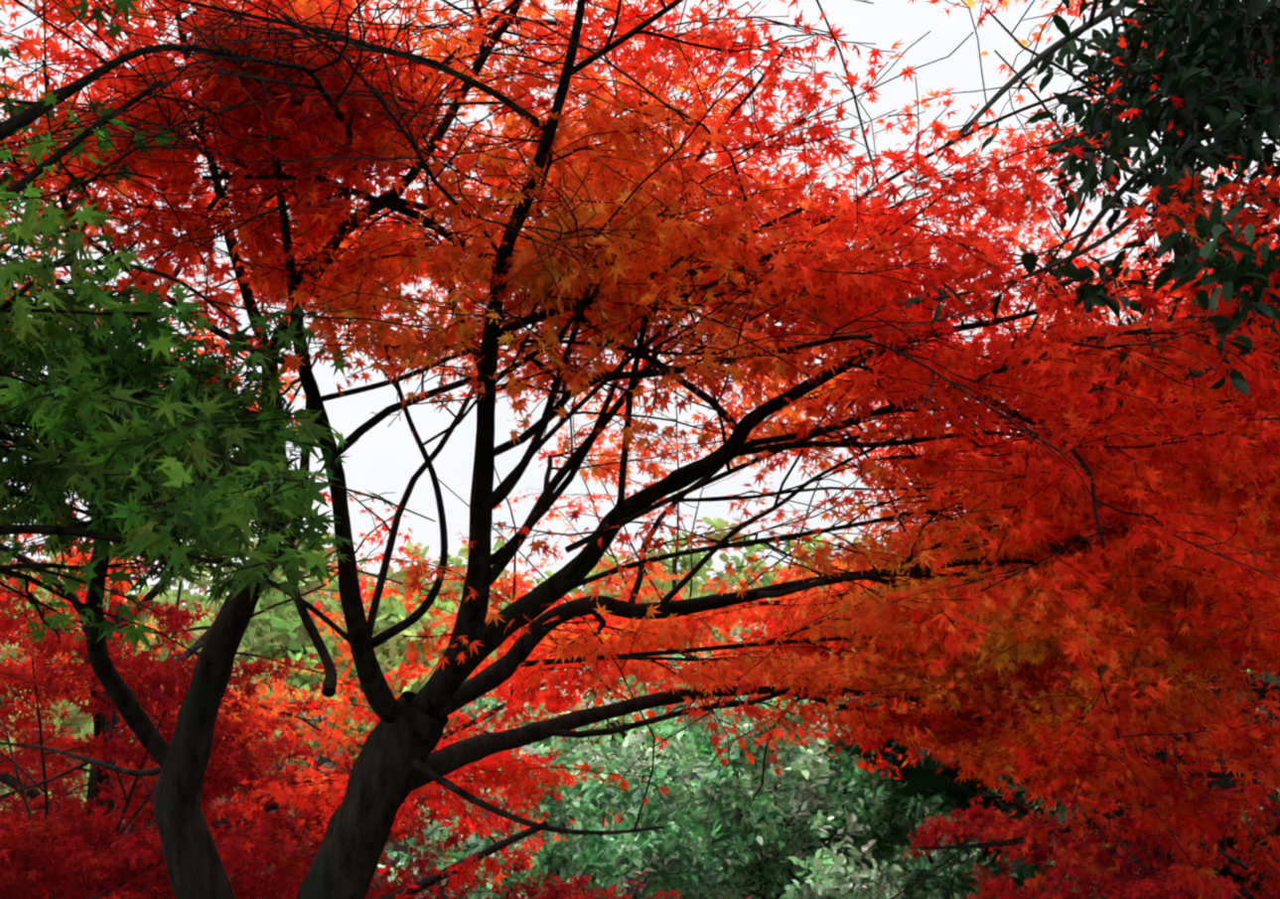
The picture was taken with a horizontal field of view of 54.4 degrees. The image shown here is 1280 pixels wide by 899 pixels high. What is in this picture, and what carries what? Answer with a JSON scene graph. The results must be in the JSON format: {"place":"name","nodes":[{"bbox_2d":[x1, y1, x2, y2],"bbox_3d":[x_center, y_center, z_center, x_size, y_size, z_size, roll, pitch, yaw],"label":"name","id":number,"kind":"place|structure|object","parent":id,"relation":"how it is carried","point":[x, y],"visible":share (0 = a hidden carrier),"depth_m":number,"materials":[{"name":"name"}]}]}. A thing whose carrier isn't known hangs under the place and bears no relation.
{"place":"outdoors","nodes":[
{"label":"outdoors","id":0,"kind":"place"},
{"bbox_2d":[0,682,1002,898],"bbox_3d":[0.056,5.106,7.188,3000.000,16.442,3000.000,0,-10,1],"label":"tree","id":1,"kind":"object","parent":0,"point":[720,896],"depth_m":44.84,"materials":[{"name":"red plant"}]},
{"bbox_2d":[0,521,139,615],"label":"distant tree","id":2,"kind":"object","parent":1,"relation":"on","point":[51,556],"visible":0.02,"depth_m":80.47,"materials":[{"name":"green plant"}]},
{"bbox_2d":[0,583,214,806],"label":"distant tree","id":3,"kind":"object","parent":1,"relation":"on","point":[157,598],"visible":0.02,"depth_m":35.31,"materials":[{"name":"green plant"}]},
{"bbox_2d":[17,539,222,810],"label":"distant tree","id":4,"kind":"object","parent":1,"relation":"on","point":[190,597],"depth_m":52.69,"materials":[{"name":"green plant"}]},
{"bbox_2d":[0,588,335,841],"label":"distant tree","id":5,"kind":"object","parent":1,"relation":"on","point":[80,724],"visible":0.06,"depth_m":31.06,"materials":[{"name":"green plant"}]},
{"bbox_2d":[0,0,438,673],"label":"green maple","id":6,"kind":"object","parent":1,"relation":"on","point":[133,447],"visible":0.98,"depth_m":2.32,"materials":[{"name":"green plant"}]},
{"bbox_2d":[0,703,465,898],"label":"japanese maple","id":7,"kind":"object","parent":1,"relation":"on","point":[419,823],"visible":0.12,"depth_m":8.27,"materials":[{"name":"red plant"}]},
{"bbox_2d":[191,523,378,699],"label":"distant tree","id":8,"kind":"object","parent":1,"relation":"on","point":[316,592],"depth_m":99.14,"materials":[{"name":"green plant"}]},
{"bbox_2d":[178,539,468,817],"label":"distant tree","id":9,"kind":"object","parent":1,"relation":"on","point":[283,631],"visible":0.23,"depth_m":47.78,"materials":[{"name":"green plant"}]},
{"bbox_2d":[0,534,681,898],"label":"japanese maple","id":10,"kind":"object","parent":1,"relation":"on","point":[44,862],"visible":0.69,"depth_m":6.39,"materials":[{"name":"red plant"}]},
{"bbox_2d":[0,0,682,898],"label":"japanese maple","id":11,"kind":"object","parent":1,"relation":"on","point":[455,880],"visible":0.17,"depth_m":8.06,"materials":[{"name":"red plant"}]},
{"bbox_2d":[233,581,569,874],"bbox_3d":[-7.255,8.371,37.231,8.447,8.626,8.085,-7,-12,36],"label":"distant tree","id":12,"kind":"object","parent":1,"relation":"on","point":[389,656],"visible":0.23,"depth_m":36.20,"materials":[{"name":"green plant"}]},
{"bbox_2d":[379,553,491,661],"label":"distant tree","id":13,"kind":"object","parent":1,"relation":"on","point":[457,561],"visible":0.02,"depth_m":97.25,"materials":[{"name":"green plant"}]},
{"bbox_2d":[405,538,625,797],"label":"distant tree","id":14,"kind":"object","parent":1,"relation":"on","point":[464,548],"visible":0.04,"depth_m":54.78,"materials":[{"name":"green plant"}]},
{"bbox_2d":[524,559,620,685],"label":"distant tree","id":15,"kind":"object","parent":1,"relation":"on","point":[538,580],"depth_m":102.94,"materials":[{"name":"green plant"}]},
{"bbox_2d":[378,661,776,898],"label":"broadleaf tree","id":16,"kind":"object","parent":1,"relation":"on","point":[667,865],"visible":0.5,"depth_m":11.56,"materials":[{"name":"green plant"}]},
{"bbox_2d":[481,531,773,813],"bbox_3d":[0.466,7.365,36.620,11.241,10.154,9.953,0,-10,1],"label":"distant tree","id":17,"kind":"object","parent":1,"relation":"on","point":[685,562],"visible":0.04,"depth_m":37.84,"materials":[{"name":"green plant"}]},
{"bbox_2d":[0,0,1279,898],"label":"japanese maple","id":18,"kind":"object","parent":1,"relation":"on","point":[635,262],"visible":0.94,"depth_m":3.24,"materials":[{"name":"red plant"}]},
{"bbox_2d":[421,327,919,889],"bbox_3d":[0.768,3.700,20.573,11.110,12.395,9.062,9,-13,-42],"label":"japanese maple","id":19,"kind":"object","parent":1,"relation":"on","point":[628,588],"visible":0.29,"depth_m":20.45,"materials":[{"name":"red plant"}]},
{"bbox_2d":[564,516,776,764],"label":"distant tree","id":20,"kind":"object","parent":1,"relation":"on","point":[719,523],"visible":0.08,"depth_m":50.48,"materials":[{"name":"green plant"}]},
{"bbox_2d":[504,580,964,898],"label":"broadleaf tree","id":21,"kind":"object","parent":1,"relation":"on","point":[807,822],"visible":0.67,"depth_m":12.49,"materials":[{"name":"green plant"}]},
{"bbox_2d":[706,533,876,590],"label":"distant tree","id":22,"kind":"object","parent":1,"relation":"on","point":[767,579],"depth_m":58.81,"materials":[{"name":"green plant"}]},
{"bbox_2d":[718,558,915,886],"bbox_3d":[6.217,7.258,33.572,8.097,9.380,8.062,4,-11,-24],"label":"distant tree","id":23,"kind":"object","parent":1,"relation":"on","point":[832,770],"depth_m":32.62,"materials":[{"name":"green plant"}]},
{"bbox_2d":[794,533,871,589],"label":"distant tree","id":24,"kind":"object","parent":1,"relation":"on","point":[856,540],"depth_m":90.40,"materials":[{"name":"green plant"}]},
{"bbox_2d":[562,0,1279,898],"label":"japanese maple","id":25,"kind":"object","parent":1,"relation":"on","point":[721,618],"visible":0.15,"depth_m":4.59,"materials":[{"name":"red plant"}]},
{"bbox_2d":[792,689,1059,898],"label":"bush","id":26,"kind":"object","parent":1,"relation":"on","point":[915,868],"visible":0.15,"depth_m":13.27,"materials":[{"name":"green plant"}]},
{"bbox_2d":[689,215,1279,898],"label":"japanese maple","id":27,"kind":"object","parent":1,"relation":"on","point":[1206,857],"depth_m":7.96,"materials":[{"name":"red plant"}]},
{"bbox_2d":[834,229,1279,898],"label":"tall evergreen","id":28,"kind":"object","parent":1,"relation":"on","point":[920,778],"visible":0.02,"depth_m":12.02,"materials":[{"name":"green plant"}]},
{"bbox_2d":[867,0,1279,500],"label":"evergreen oak","id":29,"kind":"object","parent":1,"relation":"on","point":[1225,38],"visible":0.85,"depth_m":3.02,"materials":[{"name":"green plant"}]},
{"bbox_2d":[902,721,1279,898],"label":"japanese maple","id":30,"kind":"object","parent":1,"relation":"on","point":[1153,885],"visible":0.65,"depth_m":8.27,"materials":[{"name":"red plant"}]},
{"bbox_2d":[926,747,1279,898],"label":"broadleaf tree","id":31,"kind":"object","parent":1,"relation":"on","point":[955,864],"visible":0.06,"depth_m":12.16,"materials":[{"name":"green plant"}]},
{"bbox_2d":[0,0,1279,639],"label":"sky","id":32,"kind":"structure","parent":0,"point":[384,459],"materials":[{"name":"white"}]}
]}

